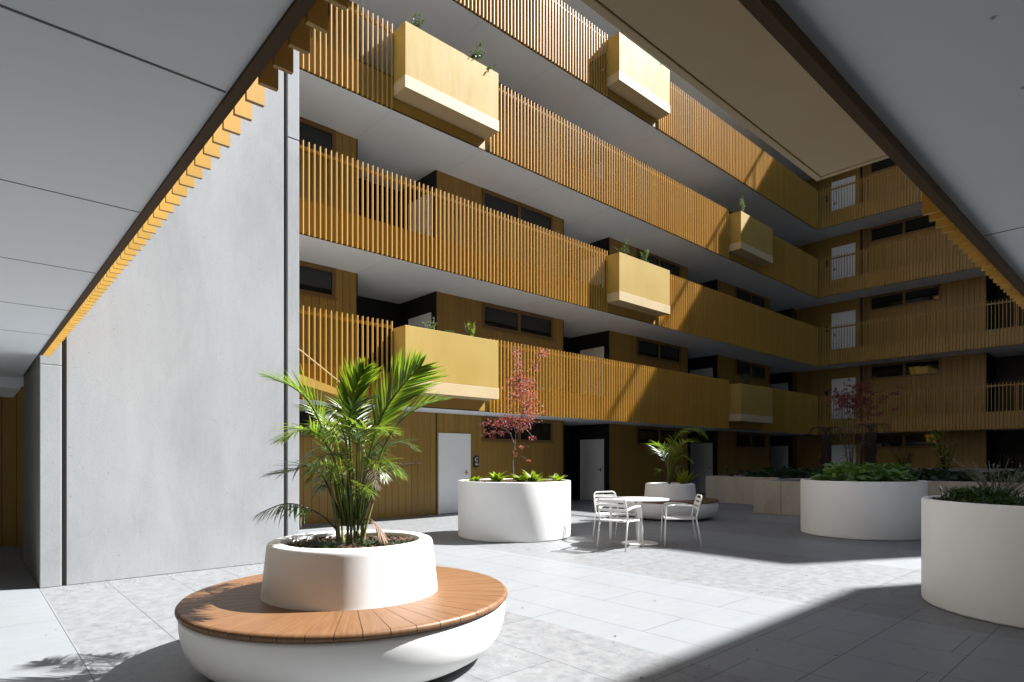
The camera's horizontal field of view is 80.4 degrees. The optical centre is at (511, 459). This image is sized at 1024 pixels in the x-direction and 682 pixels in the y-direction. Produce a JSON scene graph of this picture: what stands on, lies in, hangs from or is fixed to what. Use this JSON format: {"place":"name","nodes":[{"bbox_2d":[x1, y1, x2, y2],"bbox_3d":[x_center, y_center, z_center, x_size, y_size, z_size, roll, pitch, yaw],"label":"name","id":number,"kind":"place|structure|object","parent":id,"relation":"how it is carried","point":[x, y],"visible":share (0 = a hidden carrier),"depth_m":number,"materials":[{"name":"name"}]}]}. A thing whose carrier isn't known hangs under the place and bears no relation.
{"place":"outdoors","nodes":[
{"label":"outdoors","id":0,"kind":"place"},
{"bbox_2d":[0,493,1023,681],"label":"ground","id":1,"kind":"structure","parent":0,"point":[787,598],"depth_m":5.39,"materials":[{"name":"grey tile"}]},
{"bbox_2d":[0,0,293,396],"bbox_3d":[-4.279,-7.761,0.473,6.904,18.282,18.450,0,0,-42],"label":"ceiling","id":2,"kind":"structure","parent":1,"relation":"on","point":[107,108],"depth_m":2.00,"materials":[{"name":"white paint"}]},
{"bbox_2d":[38,0,347,355],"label":"gallery balustrade","id":3,"kind":"object","parent":2,"relation":"attached to","point":[287,35],"visible":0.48,"depth_m":2.07,"materials":[{"name":"brown wood"}]},
{"bbox_2d":[776,0,1023,281],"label":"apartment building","id":4,"kind":"structure","parent":2,"relation":"attached to","point":[935,85],"depth_m":1.86,"materials":[{"name":"grey"}]},
{"bbox_2d":[738,0,1023,308],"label":"gallery balustrade","id":5,"kind":"object","parent":4,"relation":"attached to","point":[940,208],"visible":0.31,"depth_m":2.16,"materials":[{"name":"brown wood"}]},
{"bbox_2d":[581,0,888,180],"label":"soffit","id":6,"kind":"object","parent":5,"relation":"attached to","point":[736,60],"visible":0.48,"depth_m":2.16,"materials":[{"name":"beige metal"}]},
{"bbox_2d":[24,49,298,587],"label":"concrete wall","id":7,"kind":"structure","parent":1,"relation":"on","point":[157,408],"depth_m":7.46,"materials":[{"name":"grey concrete"}]},
{"bbox_2d":[299,349,339,404],"bbox_3d":[-3.509,-1.595,10.211,1.625,1.210,0.920,0,0,-42],"label":"entry canopy","id":8,"kind":"object","parent":7,"relation":"attached to","point":[329,391],"visible":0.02,"depth_m":10.07,"materials":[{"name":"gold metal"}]},
{"bbox_2d":[174,530,507,681],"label":"bench planter","id":9,"kind":"object","parent":1,"relation":"on","point":[408,612],"visible":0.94,"depth_m":3.67,"materials":[{"name":"white concrete"}]},
{"bbox_2d":[280,539,321,547],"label":"grass tuft","id":10,"kind":"object","parent":9,"relation":"on","point":[301,545],"visible":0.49,"depth_m":4.16,"materials":[{"name":"plant"}]},
{"bbox_2d":[304,537,334,548],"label":"grass tuft","id":11,"kind":"object","parent":9,"relation":"on","point":[322,544],"visible":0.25,"depth_m":4.21,"materials":[{"name":"plant"}]},
{"bbox_2d":[311,540,346,548],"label":"grass tuft","id":12,"kind":"object","parent":9,"relation":"on","point":[331,545],"visible":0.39,"depth_m":4.10,"materials":[{"name":"plant"}]},
{"bbox_2d":[287,534,414,548],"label":"bark mulch","id":13,"kind":"object","parent":9,"relation":"on","point":[369,537],"visible":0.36,"depth_m":4.38,"materials":[{"name":"wood"}]},
{"bbox_2d":[252,347,450,544],"bbox_3d":[-1.107,-0.047,4.277,1.366,1.416,1.329,0,0,-42],"label":"palm","id":14,"kind":"object","parent":9,"relation":"on","point":[354,386],"visible":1,"depth_m":4.18,"materials":[{"name":"green plant"}]},
{"bbox_2d":[347,538,385,547],"bbox_3d":[-0.968,0.612,4.171,0.370,0.131,0.348,0,0,-42],"label":"grass tuft","id":15,"kind":"object","parent":9,"relation":"on","point":[370,543],"visible":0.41,"depth_m":4.20,"materials":[{"name":"plant"}]},
{"bbox_2d":[377,537,414,545],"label":"grass tuft","id":16,"kind":"object","parent":9,"relation":"on","point":[398,542],"visible":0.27,"depth_m":4.27,"materials":[{"name":"plant"}]},
{"bbox_2d":[0,0,829,546],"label":"apartment building","id":17,"kind":"structure","parent":1,"relation":"on","point":[586,458],"depth_m":16.49,"materials":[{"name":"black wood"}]},
{"bbox_2d":[299,404,335,436],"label":"window","id":18,"kind":"structure","parent":17,"relation":"in","point":[303,416],"depth_m":12.96,"materials":[{"name":"brown glass"}]},
{"bbox_2d":[299,116,335,156],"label":"window","id":19,"kind":"structure","parent":17,"relation":"in","point":[312,132],"depth_m":13.10,"materials":[{"name":"brown glass"}]},
{"bbox_2d":[299,260,336,299],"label":"window","id":20,"kind":"structure","parent":17,"relation":"in","point":[314,279],"depth_m":13.10,"materials":[{"name":"brown glass"}]},
{"bbox_2d":[328,2,334,22],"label":"window","id":21,"kind":"structure","parent":17,"relation":"in","point":[328,2],"depth_m":13.30,"materials":[{"name":"brown metal"}]},
{"bbox_2d":[408,312,430,328],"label":"door","id":22,"kind":"structure","parent":17,"relation":"in","point":[416,321],"depth_m":15.63,"materials":[{"name":"white metal"}]},
{"bbox_2d":[408,195,430,236],"bbox_3d":[-2.400,-5.735,15.700,0.112,2.050,1.020,0,0,-42],"label":"door","id":23,"kind":"structure","parent":17,"relation":"in","point":[416,201],"depth_m":15.67,"materials":[{"name":"white metal"}]},
{"bbox_2d":[438,433,470,513],"bbox_3d":[-1.469,0.355,15.564,1.020,2.050,0.112,0,0,-42],"label":"door","id":24,"kind":"structure","parent":17,"relation":"in","point":[454,449],"depth_m":15.50,"materials":[{"name":"white metal"}]},
{"bbox_2d":[473,456,478,466],"bbox_3d":[-0.951,0.055,16.035,0.170,0.310,0.026,0,0,-42],"label":"door sign","id":25,"kind":"object","parent":17,"relation":"attached to","point":[475,461],"visible":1,"depth_m":16.03,"materials":[{"name":"black"}]},
{"bbox_2d":[482,188,552,233],"bbox_3d":[0.204,-6.912,17.098,2.760,0.687,0.072,0,0,-42],"label":"window","id":26,"kind":"structure","parent":17,"relation":"in","point":[490,199],"depth_m":17.03,"materials":[{"name":"black glass"}]},
{"bbox_2d":[482,416,553,442],"bbox_3d":[0.204,-0.822,17.098,2.760,0.687,0.072,0,0,-42],"label":"window","id":27,"kind":"structure","parent":17,"relation":"in","point":[543,431],"depth_m":17.11,"materials":[{"name":"black glass"}]},
{"bbox_2d":[482,302,553,340],"bbox_3d":[0.204,-3.867,17.098,2.760,0.687,0.072,0,0,-42],"label":"window","id":28,"kind":"structure","parent":17,"relation":"in","point":[496,317],"depth_m":17.05,"materials":[{"name":"black glass"}]},
{"bbox_2d":[498,82,553,135],"bbox_3d":[0.204,-9.957,17.098,2.760,0.687,0.072,0,0,-42],"label":"window","id":29,"kind":"structure","parent":17,"relation":"in","point":[516,93],"depth_m":17.16,"materials":[{"name":"brown glass"}]},
{"bbox_2d":[505,0,553,32],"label":"window","id":30,"kind":"structure","parent":17,"relation":"in","point":[505,0],"depth_m":17.55,"materials":[{"name":"brown metal"}]},
{"bbox_2d":[299,140,817,365],"bbox_3d":[4.382,-5.009,18.674,24.985,1.732,0.112,0,0,-42],"label":"gallery balustrade","id":31,"kind":"object","parent":17,"relation":"attached to","point":[712,314],"visible":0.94,"depth_m":14.73,"materials":[{"name":"brown wood"}]},
{"bbox_2d":[607,252,669,316],"bbox_3d":[3.729,-5.075,17.760,2.490,1.330,0.476,0,0,-42],"label":"planter box","id":32,"kind":"object","parent":31,"relation":"attached to","point":[637,285],"visible":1,"depth_m":17.39,"materials":[{"name":"gold metal"}]},
{"bbox_2d":[613,238,629,254],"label":"shrub","id":33,"kind":"object","parent":32,"relation":"on","point":[625,251],"visible":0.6,"depth_m":17.23,"materials":[{"name":"green plant"}]},
{"bbox_2d":[640,250,648,261],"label":"shrub","id":34,"kind":"object","parent":32,"relation":"on","point":[644,257],"visible":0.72,"depth_m":17.97,"materials":[{"name":"green plant"}]},
{"bbox_2d":[299,2,817,297],"bbox_3d":[4.382,-8.054,18.674,24.985,1.732,0.112,0,0,-42],"label":"gallery balustrade","id":35,"kind":"object","parent":17,"relation":"attached to","point":[706,226],"visible":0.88,"depth_m":16.13,"materials":[{"name":"brown wood"}]},
{"bbox_2d":[393,21,498,139],"bbox_3d":[-1.374,-8.120,13.130,2.490,1.330,0.476,0,0,-42],"label":"planter box","id":36,"kind":"object","parent":35,"relation":"attached to","point":[435,77],"visible":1,"depth_m":12.81,"materials":[{"name":"beige wood"}]},
{"bbox_2d":[411,13,424,27],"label":"shrub","id":37,"kind":"object","parent":36,"relation":"on","point":[416,23],"visible":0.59,"depth_m":12.39,"materials":[{"name":"green plant"}]},
{"bbox_2d":[470,43,486,60],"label":"shrub","id":38,"kind":"object","parent":36,"relation":"on","point":[475,56],"visible":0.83,"depth_m":13.35,"materials":[{"name":"green plant"}]},
{"bbox_2d":[729,211,772,265],"bbox_3d":[8.846,-8.120,22.403,2.490,1.330,0.476,0,0,-42],"label":"planter box","id":39,"kind":"object","parent":35,"relation":"attached to","point":[750,238],"visible":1,"depth_m":21.95,"materials":[{"name":"gold metal"}]},
{"bbox_2d":[736,192,744,211],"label":"shrub","id":40,"kind":"object","parent":39,"relation":"on","point":[742,205],"visible":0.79,"depth_m":21.84,"materials":[{"name":"green plant"}]},
{"bbox_2d":[299,306,817,434],"bbox_3d":[4.382,-1.964,18.674,24.985,1.732,0.112,0,0,-42],"label":"gallery balustrade","id":41,"kind":"object","parent":17,"relation":"attached to","point":[792,412],"visible":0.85,"depth_m":16.84,"materials":[{"name":"brown wood"}]},
{"bbox_2d":[393,325,498,400],"bbox_3d":[-1.374,-2.030,13.130,2.490,1.330,0.476,0,0,-42],"label":"planter box","id":42,"kind":"object","parent":41,"relation":"attached to","point":[469,364],"visible":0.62,"depth_m":12.98,"materials":[{"name":"yellow wood"}]},
{"bbox_2d":[421,317,437,329],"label":"shrub","id":43,"kind":"object","parent":42,"relation":"on","point":[432,328],"visible":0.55,"depth_m":12.84,"materials":[{"name":"green plant"}]},
{"bbox_2d":[464,321,475,336],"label":"shrub","id":44,"kind":"object","parent":42,"relation":"on","point":[472,331],"visible":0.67,"depth_m":13.48,"materials":[{"name":"green plant"}]},
{"bbox_2d":[729,383,772,423],"bbox_3d":[8.846,-2.030,22.403,2.490,1.330,0.476,0,0,-42],"label":"planter box","id":45,"kind":"object","parent":41,"relation":"attached to","point":[748,403],"visible":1,"depth_m":21.88,"materials":[{"name":"gold metal"}]},
{"bbox_2d":[580,439,603,499],"bbox_3d":[2.674,0.355,20.303,0.112,2.050,1.020,0,0,-42],"label":"door","id":46,"kind":"structure","parent":17,"relation":"in","point":[591,450],"depth_m":20.32,"materials":[{"name":"white metal"}]},
{"bbox_2d":[580,346,603,395],"bbox_3d":[2.674,-2.690,20.303,0.112,2.050,1.020,0,0,-42],"label":"door","id":47,"kind":"structure","parent":17,"relation":"in","point":[598,352],"depth_m":20.22,"materials":[{"name":"white metal"}]},
{"bbox_2d":[584,255,600,286],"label":"door","id":48,"kind":"structure","parent":17,"relation":"in","point":[600,255],"depth_m":20.19,"materials":[{"name":"white metal"}]},
{"bbox_2d":[587,162,600,177],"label":"door","id":49,"kind":"structure","parent":17,"relation":"in","point":[600,162],"depth_m":20.12,"materials":[{"name":"white metal"}]},
{"bbox_2d":[453,0,817,229],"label":"gallery balustrade","id":50,"kind":"object","parent":17,"relation":"attached to","point":[713,139],"visible":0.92,"depth_m":19.40,"materials":[{"name":"brown wood"}]},
{"bbox_2d":[607,32,669,119],"bbox_3d":[3.729,-11.165,17.760,2.490,1.330,0.476,0,0,-42],"label":"planter box","id":51,"kind":"object","parent":50,"relation":"attached to","point":[638,77],"visible":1,"depth_m":17.44,"materials":[{"name":"beige wood"}]},
{"bbox_2d":[636,159,679,197],"bbox_3d":[5.277,-9.957,21.701,2.760,0.687,0.072,0,0,-42],"label":"window","id":52,"kind":"structure","parent":17,"relation":"in","point":[636,159],"depth_m":21.82,"materials":[{"name":"glass"}]},
{"bbox_2d":[636,425,680,446],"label":"window","id":53,"kind":"structure","parent":17,"relation":"in","point":[644,434],"depth_m":21.57,"materials":[{"name":"black glass"}]},
{"bbox_2d":[636,248,680,277],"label":"window","id":54,"kind":"structure","parent":17,"relation":"in","point":[674,268],"depth_m":21.84,"materials":[{"name":"glass"}]},
{"bbox_2d":[636,337,681,364],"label":"window","id":55,"kind":"structure","parent":17,"relation":"in","point":[645,348],"depth_m":21.65,"materials":[{"name":"black glass"}]},
{"bbox_2d":[690,443,712,492],"bbox_3d":[7.784,0.355,24.939,0.112,2.050,1.020,0,0,-42],"label":"door","id":56,"kind":"structure","parent":17,"relation":"in","point":[702,453],"depth_m":24.93,"materials":[{"name":"grey metal"}]},
{"bbox_2d":[690,368,712,376],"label":"door","id":57,"kind":"structure","parent":17,"relation":"in","point":[706,372],"depth_m":24.83,"materials":[{"name":"white metal"}]},
{"bbox_2d":[735,432,765,448],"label":"window","id":58,"kind":"structure","parent":17,"relation":"in","point":[742,439],"depth_m":26.30,"materials":[{"name":"glass"}]},
{"bbox_2d":[735,359,765,380],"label":"window","id":59,"kind":"structure","parent":17,"relation":"in","point":[741,367],"depth_m":26.30,"materials":[{"name":"glass"}]},
{"bbox_2d":[735,287,765,307],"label":"window","id":60,"kind":"structure","parent":17,"relation":"in","point":[742,294],"depth_m":26.30,"materials":[{"name":"glass"}]},
{"bbox_2d":[770,446,787,471],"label":"door","id":61,"kind":"structure","parent":17,"relation":"in","point":[778,454],"depth_m":29.65,"materials":[{"name":"grey metal"}]},
{"bbox_2d":[770,383,787,390],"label":"door","id":62,"kind":"structure","parent":17,"relation":"in","point":[784,386],"depth_m":29.57,"materials":[{"name":"white metal"}]},
{"bbox_2d":[458,479,570,542],"bbox_3d":[0.043,0.878,11.021,2.040,0.997,2.040,0,0,-42],"label":"round planter","id":63,"kind":"object","parent":1,"relation":"on","point":[514,512],"visible":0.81,"depth_m":10.12,"materials":[{"name":"concrete"}]},
{"bbox_2d":[464,475,481,481],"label":"leafy plant","id":64,"kind":"object","parent":63,"relation":"on","point":[475,479],"visible":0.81,"depth_m":10.52,"materials":[{"name":"green plant"}]},
{"bbox_2d":[488,470,508,481],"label":"leafy plant","id":65,"kind":"object","parent":63,"relation":"on","point":[495,477],"visible":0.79,"depth_m":10.33,"materials":[{"name":"green plant"}]},
{"bbox_2d":[479,346,549,480],"bbox_3d":[0.023,-0.798,11.100,1.166,2.534,1.103,0,0,-42],"label":"maple","id":66,"kind":"object","parent":63,"relation":"on","point":[519,386],"visible":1,"depth_m":11.03,"materials":[{"name":"red plant"}]},
{"bbox_2d":[466,479,563,481],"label":"bark mulch","id":67,"kind":"object","parent":63,"relation":"on","point":[508,480],"visible":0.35,"depth_m":10.96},
{"bbox_2d":[510,472,525,481],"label":"leafy plant","id":68,"kind":"object","parent":63,"relation":"on","point":[515,477],"visible":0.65,"depth_m":10.54,"materials":[{"name":"green plant"}]},
{"bbox_2d":[517,469,551,481],"bbox_3d":[0.387,0.292,10.426,0.617,0.256,0.578,0,0,-42],"label":"leafy plant","id":69,"kind":"object","parent":63,"relation":"on","point":[532,477],"visible":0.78,"depth_m":10.36,"materials":[{"name":"green plant"}]},
{"bbox_2d":[549,473,564,481],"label":"leafy plant","id":70,"kind":"object","parent":63,"relation":"on","point":[556,478],"visible":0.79,"depth_m":10.57,"materials":[{"name":"green plant"}]},
{"bbox_2d":[593,491,637,541],"bbox_3d":[1.760,0.972,10.470,0.574,0.820,0.600,0,0,-25],"label":"slatted chair","id":71,"kind":"object","parent":1,"relation":"on","point":[617,514],"visible":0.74,"depth_m":10.58,"materials":[{"name":"white"}]},
{"bbox_2d":[596,496,643,551],"bbox_3d":[1.666,0.972,9.427,0.574,0.820,0.600,0,0,35],"label":"slatted chair","id":72,"kind":"object","parent":1,"relation":"on","point":[626,519],"visible":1,"depth_m":9.29,"materials":[{"name":"white metal"}]},
{"bbox_2d":[611,497,668,545],"bbox_3d":[2.099,1.010,9.945,0.932,0.739,0.932,0,0,-42],"label":"cafe table","id":73,"kind":"object","parent":1,"relation":"on","point":[639,500],"visible":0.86,"depth_m":9.91,"materials":[{"name":"white"}]},
{"bbox_2d":[623,482,718,520],"bbox_3d":[3.734,0.971,14.324,2.208,0.818,2.208,0,0,25],"label":"bench planter","id":74,"kind":"object","parent":1,"relation":"on","point":[679,492],"visible":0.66,"depth_m":13.69,"materials":[{"name":"white concrete"}]},
{"bbox_2d":[644,428,708,483],"bbox_3d":[3.853,-0.079,14.345,1.564,1.337,1.405,0,0,2],"label":"palm","id":75,"kind":"object","parent":74,"relation":"on","point":[664,451],"visible":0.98,"depth_m":14.30,"materials":[{"name":"green plant"}]},
{"bbox_2d":[675,469,700,483],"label":"broadleaf plant","id":76,"kind":"object","parent":74,"relation":"on","point":[683,478],"visible":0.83,"depth_m":14.26,"materials":[{"name":"green plant"}]},
{"bbox_2d":[661,494,702,546],"bbox_3d":[2.741,0.972,9.819,0.600,0.820,0.574,0,0,8],"label":"slatted chair","id":77,"kind":"object","parent":1,"relation":"on","point":[667,517],"visible":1,"depth_m":9.62,"materials":[{"name":"white"}]},
{"bbox_2d":[800,478,927,540],"bbox_3d":[6.482,0.878,11.247,2.040,0.997,2.040,0,0,-42],"label":"round planter","id":78,"kind":"object","parent":1,"relation":"on","point":[880,511],"visible":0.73,"depth_m":10.37,"materials":[{"name":"concrete"}]},
{"bbox_2d":[810,461,917,481],"bbox_3d":[6.481,0.253,11.244,1.786,0.440,1.763,0,0,-42],"label":"ground cover","id":79,"kind":"object","parent":78,"relation":"on","point":[866,472],"visible":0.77,"depth_m":10.83,"materials":[{"name":"green plant"}]},
{"bbox_2d":[823,376,904,465],"bbox_3d":[6.530,-0.542,11.303,1.404,1.981,0.964,0,0,13],"label":"maple","id":80,"kind":"object","parent":78,"relation":"on","point":[854,399],"visible":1,"depth_m":11.24,"materials":[{"name":"red leaf"},{"name":"brown bark"}]},
{"bbox_2d":[706,475,1023,515],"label":"raised bed","id":81,"kind":"object","parent":1,"relation":"on","point":[772,495],"visible":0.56,"depth_m":15.47,"materials":[{"name":"concrete"}]},
{"bbox_2d":[806,426,845,470],"bbox_3d":[10.940,-0.241,21.140,1.292,1.848,1.310,0,0,-42],"label":"tree fern","id":82,"kind":"object","parent":81,"relation":"on","point":[826,447],"visible":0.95,"depth_m":21.00,"materials":[{"name":"brown plant"}]},
{"bbox_2d":[829,371,881,468],"bbox_3d":[10.104,-0.952,17.988,0.972,3.312,1.536,0,0,-42],"label":"tall shrub","id":83,"kind":"object","parent":81,"relation":"on","point":[849,447],"visible":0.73,"depth_m":18.03,"materials":[{"name":"red plant"}]},
{"bbox_2d":[849,423,892,466],"bbox_3d":[10.894,-0.219,18.374,1.275,1.770,1.254,0,0,-42],"label":"tree fern","id":84,"kind":"object","parent":81,"relation":"on","point":[870,437],"visible":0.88,"depth_m":18.25,"materials":[{"name":"brown plant"}]},
{"bbox_2d":[724,466,1023,482],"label":"ground cover","id":85,"kind":"object","parent":81,"relation":"on","point":[933,474],"visible":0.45,"depth_m":17.94,"materials":[{"name":"green plant"}]},
{"bbox_2d":[886,441,917,469],"bbox_3d":[13.014,0.011,20.195,0.715,1.224,0.917,0,0,-42],"label":"shrub","id":86,"kind":"object","parent":81,"relation":"on","point":[909,459],"visible":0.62,"depth_m":20.15,"materials":[{"name":"green plant"}]},
{"bbox_2d":[925,425,963,471],"bbox_3d":[14.255,-0.259,20.056,1.205,1.764,0.664,0,0,16],"label":"tall shrub","id":87,"kind":"object","parent":81,"relation":"on","point":[943,458],"visible":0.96,"depth_m":19.99,"materials":[{"name":"green plant"}]},
{"bbox_2d":[904,468,1015,471],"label":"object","id":88,"kind":"structure","parent":81,"relation":"on","point":[963,469],"depth_m":20.81,"materials":[{"name":"concrete"}]},
{"bbox_2d":[921,495,1023,628],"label":"round planter","id":89,"kind":"object","parent":1,"relation":"on","point":[972,560],"visible":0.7,"depth_m":5.22,"materials":[{"name":"concrete"}]},
{"bbox_2d":[932,496,1021,505],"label":"bark mulch","id":90,"kind":"object","parent":89,"relation":"on","point":[951,499],"visible":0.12,"depth_m":5.90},
{"bbox_2d":[936,484,1023,505],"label":"ground cover","id":91,"kind":"object","parent":89,"relation":"on","point":[973,494],"visible":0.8,"depth_m":5.59,"materials":[{"name":"green plant"}]},
{"bbox_2d":[952,457,1023,496],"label":"twiggy shrub","id":92,"kind":"object","parent":89,"relation":"on","point":[984,482],"visible":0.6,"depth_m":5.83,"materials":[{"name":"green plant"}]},
{"bbox_2d":[737,370,754,383],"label":"shrub","id":93,"kind":"object","parent":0,"point":[745,380],"visible":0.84,"depth_m":22.08,"materials":[{"name":"plant"}]},
{"bbox_2d":[797,158,1023,469],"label":"apartment building","id":94,"kind":"structure","parent":0,"point":[985,366],"depth_m":25.86,"materials":[{"name":"wood"},{"name":"concrete"},{"name":"glass"}]},
{"bbox_2d":[832,445,855,467],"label":"door","id":95,"kind":"structure","parent":94,"relation":"in","point":[837,452],"depth_m":27.87,"materials":[{"name":"white metal"}]},
{"bbox_2d":[832,377,855,418],"bbox_3d":[15.190,-2.690,27.776,0.112,2.050,1.010,0,0,-42],"label":"door","id":96,"kind":"structure","parent":94,"relation":"in","point":[837,383],"depth_m":27.81,"materials":[{"name":"white metal"}]},
{"bbox_2d":[832,310,855,349],"bbox_3d":[15.190,-5.735,27.776,0.112,2.050,1.010,0,0,-42],"label":"door","id":97,"kind":"structure","parent":94,"relation":"in","point":[847,317],"depth_m":27.75,"materials":[{"name":"white metal"}]},
{"bbox_2d":[832,243,855,279],"bbox_3d":[15.190,-8.780,27.776,0.112,2.050,1.010,0,0,-42],"label":"door","id":98,"kind":"structure","parent":94,"relation":"in","point":[851,247],"depth_m":27.75,"materials":[{"name":"white metal"}]},
{"bbox_2d":[832,175,855,210],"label":"door","id":99,"kind":"structure","parent":94,"relation":"in","point":[846,180],"depth_m":27.75,"materials":[{"name":"white metal"}]},
{"bbox_2d":[817,166,921,229],"bbox_3d":[21.011,-11.099,18.938,0.112,1.732,21.955,0,0,-42],"label":"gallery balustrade","id":100,"kind":"object","parent":94,"relation":"attached to","point":[890,202],"visible":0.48,"depth_m":25.54,"materials":[{"name":"brown wood"}]},
{"bbox_2d":[869,158,896,174],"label":"window","id":101,"kind":"structure","parent":94,"relation":"in","point":[885,164],"depth_m":26.65,"materials":[{"name":"glass"}]},
{"bbox_2d":[818,230,980,297],"bbox_3d":[21.011,-8.054,18.938,0.112,1.732,21.955,0,0,-42],"label":"gallery balustrade","id":102,"kind":"object","parent":94,"relation":"attached to","point":[961,261],"visible":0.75,"depth_m":24.89,"materials":[{"name":"brown wood"}]},
{"bbox_2d":[869,215,934,242],"bbox_3d":[16.819,-9.957,26.000,0.072,0.687,2.690,0,0,-42],"label":"window","id":103,"kind":"structure","parent":94,"relation":"in","point":[918,223],"depth_m":26.08,"materials":[{"name":"black glass"}]},
{"bbox_2d":[869,357,940,379],"bbox_3d":[16.819,-3.867,26.000,0.072,0.687,2.690,0,0,-42],"label":"window","id":104,"kind":"structure","parent":94,"relation":"in","point":[932,366],"depth_m":25.95,"materials":[{"name":"black glass"}]},
{"bbox_2d":[869,284,940,311],"bbox_3d":[16.819,-6.912,26.000,0.072,0.687,2.690,0,0,-42],"label":"window","id":105,"kind":"structure","parent":94,"relation":"in","point":[931,293],"depth_m":25.95,"materials":[{"name":"black glass"}]},
{"bbox_2d":[876,431,940,448],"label":"window","id":106,"kind":"structure","parent":94,"relation":"in","point":[897,438],"depth_m":25.94,"materials":[{"name":"black glass"}]},
{"bbox_2d":[818,298,1023,365],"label":"gallery balustrade","id":107,"kind":"object","parent":94,"relation":"attached to","point":[987,338],"visible":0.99,"depth_m":24.08,"materials":[{"name":"brown wood"}]},
{"bbox_2d":[818,381,1023,434],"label":"gallery balustrade","id":108,"kind":"object","parent":94,"relation":"attached to","point":[980,420],"visible":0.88,"depth_m":23.76,"materials":[{"name":"brown wood"}]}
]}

